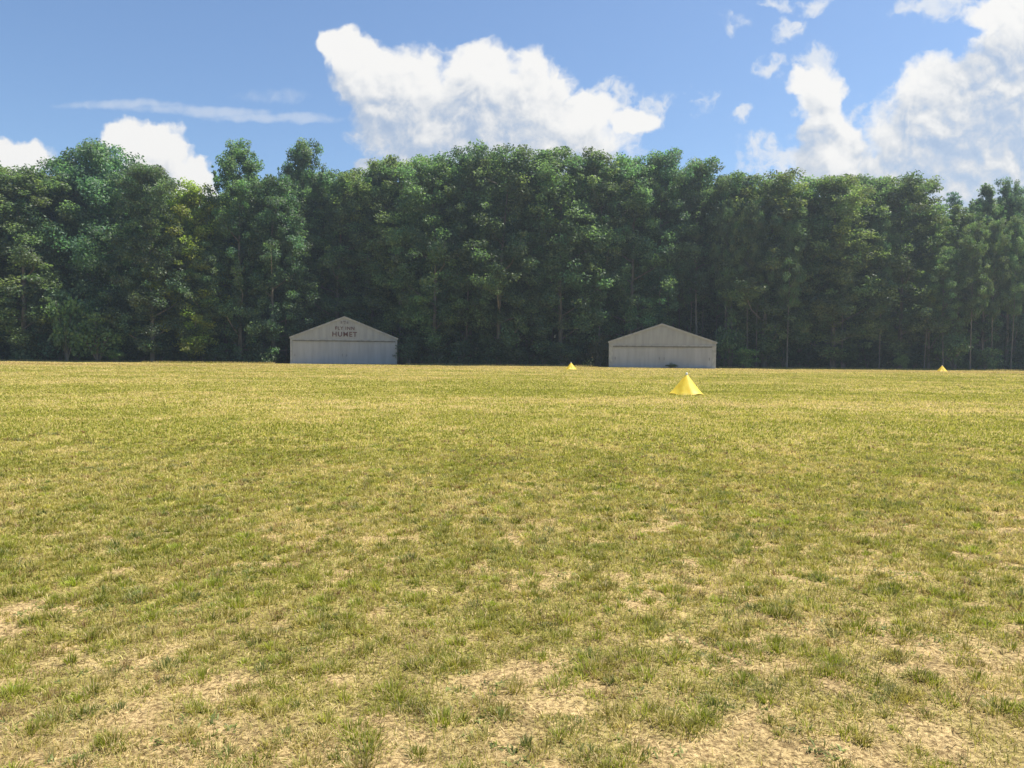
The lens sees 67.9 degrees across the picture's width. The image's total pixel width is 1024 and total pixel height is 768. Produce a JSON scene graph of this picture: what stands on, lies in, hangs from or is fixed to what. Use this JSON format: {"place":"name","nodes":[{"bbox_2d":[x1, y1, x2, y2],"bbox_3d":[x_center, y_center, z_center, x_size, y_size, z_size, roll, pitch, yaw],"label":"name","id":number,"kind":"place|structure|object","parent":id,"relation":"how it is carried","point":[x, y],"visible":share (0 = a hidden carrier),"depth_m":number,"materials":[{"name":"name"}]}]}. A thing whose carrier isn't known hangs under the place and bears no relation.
{"place":"outdoors","nodes":[
{"label":"outdoors","id":0,"kind":"place"},
{"bbox_2d":[0,359,1023,767],"bbox_3d":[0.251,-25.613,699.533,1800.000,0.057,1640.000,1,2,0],"label":"ground","id":1,"kind":"structure","parent":0,"point":[940,734],"depth_m":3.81,"materials":[{"name":"green plant"}]},
{"bbox_2d":[0,161,41,348],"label":"broadleaf tree","id":2,"kind":"object","parent":1,"relation":"on","point":[10,275],"visible":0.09,"depth_m":104.96,"materials":[{"name":"green plant"}]},
{"bbox_2d":[0,163,86,359],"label":"broadleaf tree","id":3,"kind":"object","parent":1,"relation":"on","point":[18,186],"visible":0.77,"depth_m":100.77,"materials":[{"name":"green plant"}]},
{"bbox_2d":[41,337,74,359],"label":"shrub","id":4,"kind":"object","parent":1,"relation":"on","point":[61,355],"visible":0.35,"depth_m":101.69,"materials":[{"name":"green plant"}]},
{"bbox_2d":[40,295,93,360],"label":"sapling","id":5,"kind":"object","parent":1,"relation":"on","point":[60,335],"visible":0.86,"depth_m":98.81,"materials":[{"name":"green plant"}]},
{"bbox_2d":[46,174,127,358],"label":"broadleaf tree","id":6,"kind":"object","parent":1,"relation":"on","point":[77,200],"visible":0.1,"depth_m":108.61,"materials":[{"name":"green plant"}]},
{"bbox_2d":[0,137,179,359],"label":"broadleaf tree","id":7,"kind":"object","parent":1,"relation":"on","point":[101,163],"visible":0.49,"depth_m":105.06,"materials":[{"name":"green plant"}]},
{"bbox_2d":[64,310,133,360],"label":"sapling","id":8,"kind":"object","parent":1,"relation":"on","point":[104,337],"visible":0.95,"depth_m":98.66,"materials":[{"name":"green plant"}]},
{"bbox_2d":[70,177,131,319],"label":"broadleaf tree","id":9,"kind":"object","parent":1,"relation":"on","point":[106,245],"visible":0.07,"depth_m":111.04,"materials":[{"name":"green plant"}]},
{"bbox_2d":[109,189,166,350],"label":"broadleaf tree","id":10,"kind":"object","parent":1,"relation":"on","point":[123,270],"visible":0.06,"depth_m":112.06,"materials":[{"name":"green plant"}]},
{"bbox_2d":[126,343,157,360],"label":"shrub","id":11,"kind":"object","parent":1,"relation":"on","point":[141,355],"visible":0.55,"depth_m":102.61,"materials":[{"name":"green plant"}]},
{"bbox_2d":[96,163,202,361],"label":"broadleaf tree","id":12,"kind":"object","parent":1,"relation":"on","point":[155,190],"visible":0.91,"depth_m":100.53,"materials":[{"name":"green plant"}]},
{"bbox_2d":[148,333,182,360],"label":"shrub","id":13,"kind":"object","parent":1,"relation":"on","point":[163,356],"visible":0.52,"depth_m":103.54,"materials":[{"name":"green plant"}]},
{"bbox_2d":[142,216,223,360],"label":"broadleaf tree","id":14,"kind":"object","parent":1,"relation":"on","point":[185,282],"visible":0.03,"depth_m":108.30,"materials":[{"name":"green plant"}]},
{"bbox_2d":[138,177,244,361],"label":"broadleaf tree","id":15,"kind":"object","parent":1,"relation":"on","point":[186,205],"visible":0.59,"depth_m":103.32,"materials":[{"name":"green plant"}]},
{"bbox_2d":[166,240,245,361],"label":"broadleaf tree","id":16,"kind":"object","parent":1,"relation":"on","point":[193,300],"visible":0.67,"depth_m":103.29,"materials":[{"name":"green plant"}]},
{"bbox_2d":[201,345,226,361],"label":"shrub","id":17,"kind":"object","parent":1,"relation":"on","point":[216,353],"visible":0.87,"depth_m":103.97,"materials":[{"name":"green plant"}]},
{"bbox_2d":[185,199,268,360],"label":"broadleaf tree","id":18,"kind":"object","parent":1,"relation":"on","point":[231,261],"visible":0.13,"depth_m":109.65,"materials":[{"name":"green plant"}]},
{"bbox_2d":[199,138,274,361],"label":"broadleaf tree","id":19,"kind":"object","parent":1,"relation":"on","point":[235,156],"visible":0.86,"depth_m":105.44,"materials":[{"name":"green plant"}]},
{"bbox_2d":[218,180,288,358],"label":"broadleaf tree","id":20,"kind":"object","parent":1,"relation":"on","point":[247,289],"visible":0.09,"depth_m":111.57,"materials":[{"name":"green plant"}]},
{"bbox_2d":[227,174,320,362],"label":"broadleaf tree","id":21,"kind":"object","parent":1,"relation":"on","point":[274,192],"visible":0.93,"depth_m":106.02,"materials":[{"name":"green plant"}]},
{"bbox_2d":[252,184,316,361],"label":"broadleaf tree","id":22,"kind":"object","parent":1,"relation":"on","point":[284,251],"visible":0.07,"depth_m":111.70,"materials":[{"name":"green plant"}]},
{"bbox_2d":[266,137,340,351],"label":"broadleaf tree","id":23,"kind":"object","parent":1,"relation":"on","point":[302,155],"visible":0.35,"depth_m":113.25,"materials":[{"name":"green plant"}]},
{"bbox_2d":[297,190,351,328],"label":"broadleaf tree","id":24,"kind":"object","parent":1,"relation":"on","point":[333,242],"visible":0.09,"depth_m":116.52,"materials":[{"name":"green plant"}]},
{"bbox_2d":[290,167,387,328],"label":"broadleaf tree","id":25,"kind":"object","parent":1,"relation":"on","point":[329,259],"visible":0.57,"depth_m":112.27,"materials":[{"name":"green plant"}]},
{"bbox_2d":[289,316,397,363],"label":"aircraft hangar","id":26,"kind":"structure","parent":1,"relation":"on","point":[344,340],"depth_m":102.84,"materials":[{"name":"white metal"}]},
{"bbox_2d":[292,341,317,362],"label":"door","id":27,"kind":"structure","parent":26,"relation":"in","point":[303,351],"depth_m":101.90,"materials":[{"name":"paint"}]},
{"bbox_2d":[318,341,344,363],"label":"door","id":28,"kind":"structure","parent":26,"relation":"in","point":[331,352],"depth_m":102.57,"materials":[{"name":"paint"}]},
{"bbox_2d":[345,342,369,363],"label":"door","id":29,"kind":"structure","parent":26,"relation":"in","point":[355,352],"depth_m":103.38,"materials":[{"name":"paint"}]},
{"bbox_2d":[370,342,394,363],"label":"door","id":30,"kind":"structure","parent":26,"relation":"in","point":[380,352],"depth_m":104.04,"materials":[{"name":"paint"}]},
{"bbox_2d":[327,162,413,326],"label":"broadleaf tree","id":31,"kind":"object","parent":1,"relation":"on","point":[352,305],"visible":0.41,"depth_m":112.77,"materials":[{"name":"green plant"}]},
{"bbox_2d":[343,154,446,362],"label":"broadleaf tree","id":32,"kind":"object","parent":1,"relation":"on","point":[383,259],"visible":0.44,"depth_m":110.81,"materials":[{"name":"green plant"}]},
{"bbox_2d":[394,342,420,363],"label":"shrub","id":33,"kind":"object","parent":1,"relation":"on","point":[409,355],"visible":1,"depth_m":103.50,"materials":[{"name":"green plant"}]},
{"bbox_2d":[384,150,477,363],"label":"broadleaf tree","id":34,"kind":"object","parent":1,"relation":"on","point":[439,173],"visible":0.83,"depth_m":105.48,"materials":[{"name":"green plant"}]},
{"bbox_2d":[426,332,448,362],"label":"shrub","id":35,"kind":"object","parent":1,"relation":"on","point":[439,353],"visible":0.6,"depth_m":105.62,"materials":[{"name":"green plant"}]},
{"bbox_2d":[424,145,510,364],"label":"broadleaf tree","id":36,"kind":"object","parent":1,"relation":"on","point":[461,157],"visible":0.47,"depth_m":105.76,"materials":[{"name":"green plant"}]},
{"bbox_2d":[425,177,509,362],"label":"broadleaf tree","id":37,"kind":"object","parent":1,"relation":"on","point":[449,269],"visible":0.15,"depth_m":108.29,"materials":[{"name":"green plant"}]},
{"bbox_2d":[472,337,504,363],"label":"shrub","id":38,"kind":"object","parent":1,"relation":"on","point":[484,345],"visible":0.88,"depth_m":104.22,"materials":[{"name":"green plant"}]},
{"bbox_2d":[441,138,546,363],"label":"broadleaf tree","id":39,"kind":"object","parent":1,"relation":"on","point":[497,165],"visible":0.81,"depth_m":102.76,"materials":[{"name":"green plant"}]},
{"bbox_2d":[0,287,1019,361],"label":"wood","id":40,"kind":"object","parent":1,"relation":"on","point":[706,334],"visible":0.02,"depth_m":146.65,"materials":[{"name":"green plant"}]},
{"bbox_2d":[0,350,1023,369],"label":"undergrowth","id":41,"kind":"object","parent":1,"relation":"on","point":[230,357],"visible":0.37,"depth_m":105.64,"materials":[{"name":"green plant"}]},
{"bbox_2d":[496,346,529,364],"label":"shrub","id":42,"kind":"object","parent":1,"relation":"on","point":[514,359],"visible":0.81,"depth_m":103.36,"materials":[{"name":"green plant"}]},
{"bbox_2d":[493,181,543,351],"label":"broadleaf tree","id":43,"kind":"object","parent":1,"relation":"on","point":[502,192],"visible":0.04,"depth_m":108.10,"materials":[{"name":"green plant"}]},
{"bbox_2d":[492,162,574,364],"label":"broadleaf tree","id":44,"kind":"object","parent":1,"relation":"on","point":[528,279],"visible":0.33,"depth_m":104.09,"materials":[{"name":"green plant"}]},
{"bbox_2d":[522,336,558,364],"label":"shrub","id":45,"kind":"object","parent":1,"relation":"on","point":[532,352],"visible":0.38,"depth_m":105.78,"materials":[{"name":"green plant"}]},
{"bbox_2d":[496,146,619,364],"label":"broadleaf tree","id":46,"kind":"object","parent":1,"relation":"on","point":[555,166],"visible":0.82,"depth_m":102.81,"materials":[{"name":"green plant"}]},
{"bbox_2d":[546,342,581,364],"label":"shrub","id":47,"kind":"object","parent":1,"relation":"on","point":[558,350],"visible":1,"depth_m":101.97,"materials":[{"name":"green plant"}]},
{"bbox_2d":[587,334,608,365],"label":"shrub","id":48,"kind":"object","parent":1,"relation":"on","point":[601,346],"visible":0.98,"depth_m":103.63,"materials":[{"name":"green plant"}]},
{"bbox_2d":[558,146,650,365],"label":"broadleaf tree","id":49,"kind":"object","parent":1,"relation":"on","point":[600,176],"visible":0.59,"depth_m":104.29,"materials":[{"name":"green plant"}]},
{"bbox_2d":[614,183,638,335],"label":"broadleaf tree","id":50,"kind":"object","parent":1,"relation":"on","point":[625,262],"visible":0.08,"depth_m":108.94,"materials":[{"name":"green plant"}]},
{"bbox_2d":[585,152,680,356],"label":"broadleaf tree","id":51,"kind":"object","parent":1,"relation":"on","point":[660,313],"visible":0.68,"depth_m":105.33,"materials":[{"name":"green plant"}]},
{"bbox_2d":[627,209,656,330],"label":"broadleaf tree","id":52,"kind":"object","parent":1,"relation":"on","point":[635,281],"visible":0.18,"depth_m":109.33,"materials":[{"name":"green plant"}]},
{"bbox_2d":[608,323,717,368],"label":"aircraft hangar","id":53,"kind":"structure","parent":1,"relation":"on","point":[662,345],"depth_m":94.89,"materials":[{"name":"white metal"}]},
{"bbox_2d":[613,347,636,366],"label":"door","id":54,"kind":"structure","parent":53,"relation":"in","point":[622,356],"depth_m":95.89,"materials":[{"name":"paint"}]},
{"bbox_2d":[637,347,661,367],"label":"door","id":55,"kind":"structure","parent":53,"relation":"in","point":[646,356],"depth_m":95.24,"materials":[{"name":"paint"}]},
{"bbox_2d":[662,347,685,367],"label":"door","id":56,"kind":"structure","parent":53,"relation":"in","point":[675,355],"depth_m":94.70,"materials":[{"name":"paint"}]},
{"bbox_2d":[686,348,711,367],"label":"door","id":57,"kind":"structure","parent":53,"relation":"in","point":[695,357],"depth_m":94.09,"materials":[{"name":"paint"}]},
{"bbox_2d":[635,297,692,330],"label":"broadleaf tree","id":58,"kind":"object","parent":1,"relation":"on","point":[673,325],"visible":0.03,"depth_m":126.58,"materials":[{"name":"green plant"}]},
{"bbox_2d":[627,147,709,303],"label":"broadleaf tree","id":59,"kind":"object","parent":1,"relation":"on","point":[665,163],"visible":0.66,"depth_m":105.95,"materials":[{"name":"green plant"}]},
{"bbox_2d":[654,172,682,304],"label":"broadleaf tree","id":60,"kind":"object","parent":1,"relation":"on","point":[665,205],"visible":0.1,"depth_m":109.69,"materials":[{"name":"green plant"}]},
{"bbox_2d":[667,218,694,328],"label":"broadleaf tree","id":61,"kind":"object","parent":1,"relation":"on","point":[679,300],"visible":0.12,"depth_m":110.40,"materials":[{"name":"green plant"}]},
{"bbox_2d":[670,372,702,395],"bbox_3d":[6.895,-0.007,29.835,1.391,0.889,1.391,2,2,27],"label":"marker cone","id":62,"kind":"object","parent":1,"relation":"on","point":[685,385],"visible":0.93,"depth_m":29.49,"materials":[{"name":"yellow fabric"}]},
{"bbox_2d":[673,193,712,332],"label":"broadleaf tree","id":63,"kind":"object","parent":1,"relation":"on","point":[688,301],"visible":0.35,"depth_m":108.56,"materials":[{"name":"green plant"}]},
{"bbox_2d":[663,184,724,335],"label":"broadleaf tree","id":64,"kind":"object","parent":1,"relation":"on","point":[708,323],"visible":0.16,"depth_m":112.62,"materials":[{"name":"green plant"}]},
{"bbox_2d":[658,155,744,334],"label":"broadleaf tree","id":65,"kind":"object","parent":1,"relation":"on","point":[701,175],"visible":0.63,"depth_m":105.76,"materials":[{"name":"green plant"}]},
{"bbox_2d":[708,197,741,365],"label":"broadleaf tree","id":66,"kind":"object","parent":1,"relation":"on","point":[727,215],"visible":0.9,"depth_m":102.31,"materials":[{"name":"green plant"}]},
{"bbox_2d":[714,314,747,366],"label":"sapling","id":67,"kind":"object","parent":1,"relation":"on","point":[728,343],"visible":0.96,"depth_m":100.83,"materials":[{"name":"green plant"}]},
{"bbox_2d":[703,172,774,365],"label":"broadleaf tree","id":68,"kind":"object","parent":1,"relation":"on","point":[737,188],"visible":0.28,"depth_m":104.72,"materials":[{"name":"green plant"}]},
{"bbox_2d":[732,348,759,367],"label":"shrub","id":69,"kind":"object","parent":1,"relation":"on","point":[743,359],"visible":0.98,"depth_m":98.22,"materials":[{"name":"green plant"}]},
{"bbox_2d":[728,202,765,366],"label":"broadleaf tree","id":70,"kind":"object","parent":1,"relation":"on","point":[749,211],"visible":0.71,"depth_m":100.67,"materials":[{"name":"green plant"}]},
{"bbox_2d":[744,196,777,366],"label":"broadleaf tree","id":71,"kind":"object","parent":1,"relation":"on","point":[765,228],"visible":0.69,"depth_m":100.71,"materials":[{"name":"green plant"}]},
{"bbox_2d":[713,167,824,367],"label":"broadleaf tree","id":72,"kind":"object","parent":1,"relation":"on","point":[774,189],"visible":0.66,"depth_m":101.29,"materials":[{"name":"green plant"}]},
{"bbox_2d":[762,333,800,366],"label":"shrub","id":73,"kind":"object","parent":1,"relation":"on","point":[782,353],"visible":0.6,"depth_m":103.55,"materials":[{"name":"green plant"}]},
{"bbox_2d":[769,198,807,366],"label":"broadleaf tree","id":74,"kind":"object","parent":1,"relation":"on","point":[784,296],"visible":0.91,"depth_m":99.39,"materials":[{"name":"green plant"}]},
{"bbox_2d":[793,345,823,367],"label":"shrub","id":75,"kind":"object","parent":1,"relation":"on","point":[801,357],"visible":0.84,"depth_m":104.54,"materials":[{"name":"green plant"}]},
{"bbox_2d":[763,174,863,366],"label":"broadleaf tree","id":76,"kind":"object","parent":1,"relation":"on","point":[818,256],"visible":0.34,"depth_m":101.91,"materials":[{"name":"green plant"}]},
{"bbox_2d":[772,173,902,368],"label":"broadleaf tree","id":77,"kind":"object","parent":1,"relation":"on","point":[845,196],"visible":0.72,"depth_m":100.35,"materials":[{"name":"green plant"}]},
{"bbox_2d":[821,344,859,367],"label":"shrub","id":78,"kind":"object","parent":1,"relation":"on","point":[845,361],"visible":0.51,"depth_m":102.80,"materials":[{"name":"green plant"}]},
{"bbox_2d":[827,219,861,367],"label":"broadleaf tree","id":79,"kind":"object","parent":1,"relation":"on","point":[849,288],"visible":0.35,"depth_m":101.51,"materials":[{"name":"green plant"}]},
{"bbox_2d":[850,335,884,367],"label":"shrub","id":80,"kind":"object","parent":1,"relation":"on","point":[867,355],"visible":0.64,"depth_m":105.08,"materials":[{"name":"green plant"}]},
{"bbox_2d":[825,198,910,357],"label":"broadleaf tree","id":81,"kind":"object","parent":1,"relation":"on","point":[847,320],"visible":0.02,"depth_m":113.12,"materials":[{"name":"green plant"}]},
{"bbox_2d":[844,173,910,339],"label":"broadleaf tree","id":82,"kind":"object","parent":1,"relation":"on","point":[864,179],"visible":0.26,"depth_m":103.31,"materials":[{"name":"green plant"}]},
{"bbox_2d":[866,219,900,367],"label":"broadleaf tree","id":83,"kind":"object","parent":1,"relation":"on","point":[883,230],"visible":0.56,"depth_m":100.55,"materials":[{"name":"green plant"}]},
{"bbox_2d":[874,349,923,368],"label":"shrub","id":84,"kind":"object","parent":1,"relation":"on","point":[883,359],"visible":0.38,"depth_m":103.71,"materials":[{"name":"green plant"}]},
{"bbox_2d":[851,169,951,368],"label":"broadleaf tree","id":85,"kind":"object","parent":1,"relation":"on","point":[915,190],"visible":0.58,"depth_m":101.56,"materials":[{"name":"green plant"}]},
{"bbox_2d":[893,352,909,367],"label":"shrub","id":86,"kind":"object","parent":1,"relation":"on","point":[900,360],"visible":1,"depth_m":99.68,"materials":[{"name":"green plant"}]},
{"bbox_2d":[902,344,934,367],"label":"shrub","id":87,"kind":"object","parent":1,"relation":"on","point":[917,353],"visible":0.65,"depth_m":103.47,"materials":[{"name":"green plant"}]},
{"bbox_2d":[906,254,947,367],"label":"broadleaf tree","id":88,"kind":"object","parent":1,"relation":"on","point":[931,286],"visible":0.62,"depth_m":100.74,"materials":[{"name":"green plant"}]},
{"bbox_2d":[894,207,961,368],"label":"broadleaf tree","id":89,"kind":"object","parent":1,"relation":"on","point":[940,239],"visible":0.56,"depth_m":101.54,"materials":[{"name":"green plant"}]},
{"bbox_2d":[926,245,972,366],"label":"broadleaf tree","id":90,"kind":"object","parent":1,"relation":"on","point":[951,257],"visible":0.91,"depth_m":99.65,"materials":[{"name":"green plant"}]},
{"bbox_2d":[926,318,973,369],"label":"sapling","id":91,"kind":"object","parent":1,"relation":"on","point":[955,348],"visible":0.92,"depth_m":100.77,"materials":[{"name":"green plant"}]},
{"bbox_2d":[938,191,965,360],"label":"tree","id":92,"kind":"object","parent":1,"relation":"on","point":[952,198],"visible":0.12,"depth_m":120.50,"materials":[{"name":"green plant"}]},
{"bbox_2d":[926,204,988,368],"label":"broadleaf tree","id":93,"kind":"object","parent":1,"relation":"on","point":[958,218],"visible":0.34,"depth_m":103.59,"materials":[{"name":"green plant"}]},
{"bbox_2d":[956,221,995,369],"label":"broadleaf tree","id":94,"kind":"object","parent":1,"relation":"on","point":[978,234],"visible":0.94,"depth_m":99.37,"materials":[{"name":"green plant"}]},
{"bbox_2d":[969,347,1002,369],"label":"shrub","id":95,"kind":"object","parent":1,"relation":"on","point":[984,360],"visible":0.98,"depth_m":100.50,"materials":[{"name":"green plant"}]},
{"bbox_2d":[956,183,1023,368],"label":"broadleaf tree","id":96,"kind":"object","parent":1,"relation":"on","point":[987,191],"visible":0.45,"depth_m":104.44,"materials":[{"name":"green plant"}]},
{"bbox_2d":[978,217,1017,369],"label":"broadleaf tree","id":97,"kind":"object","parent":1,"relation":"on","point":[996,227],"visible":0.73,"depth_m":100.66,"materials":[{"name":"green plant"}]},
{"bbox_2d":[975,177,1023,368],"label":"broadleaf tree","id":98,"kind":"object","parent":1,"relation":"on","point":[1014,200],"visible":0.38,"depth_m":105.78,"materials":[{"name":"green plant"}]},
{"bbox_2d":[981,194,1023,369],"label":"broadleaf tree","id":99,"kind":"object","parent":1,"relation":"on","point":[1000,332],"visible":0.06,"depth_m":113.07,"materials":[{"name":"green plant"}]},
{"bbox_2d":[997,215,1023,368],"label":"broadleaf tree","id":100,"kind":"object","parent":1,"relation":"on","point":[1015,224],"visible":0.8,"depth_m":101.13,"materials":[{"name":"green plant"}]},
{"bbox_2d":[1005,345,1023,368],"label":"shrub","id":101,"kind":"object","parent":1,"relation":"on","point":[1017,357],"visible":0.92,"depth_m":105.05,"materials":[{"name":"green plant"}]},
{"bbox_2d":[0,0,1023,354],"label":"sky","id":102,"kind":"structure","parent":0,"point":[877,88],"materials":[{"name":"blue"}]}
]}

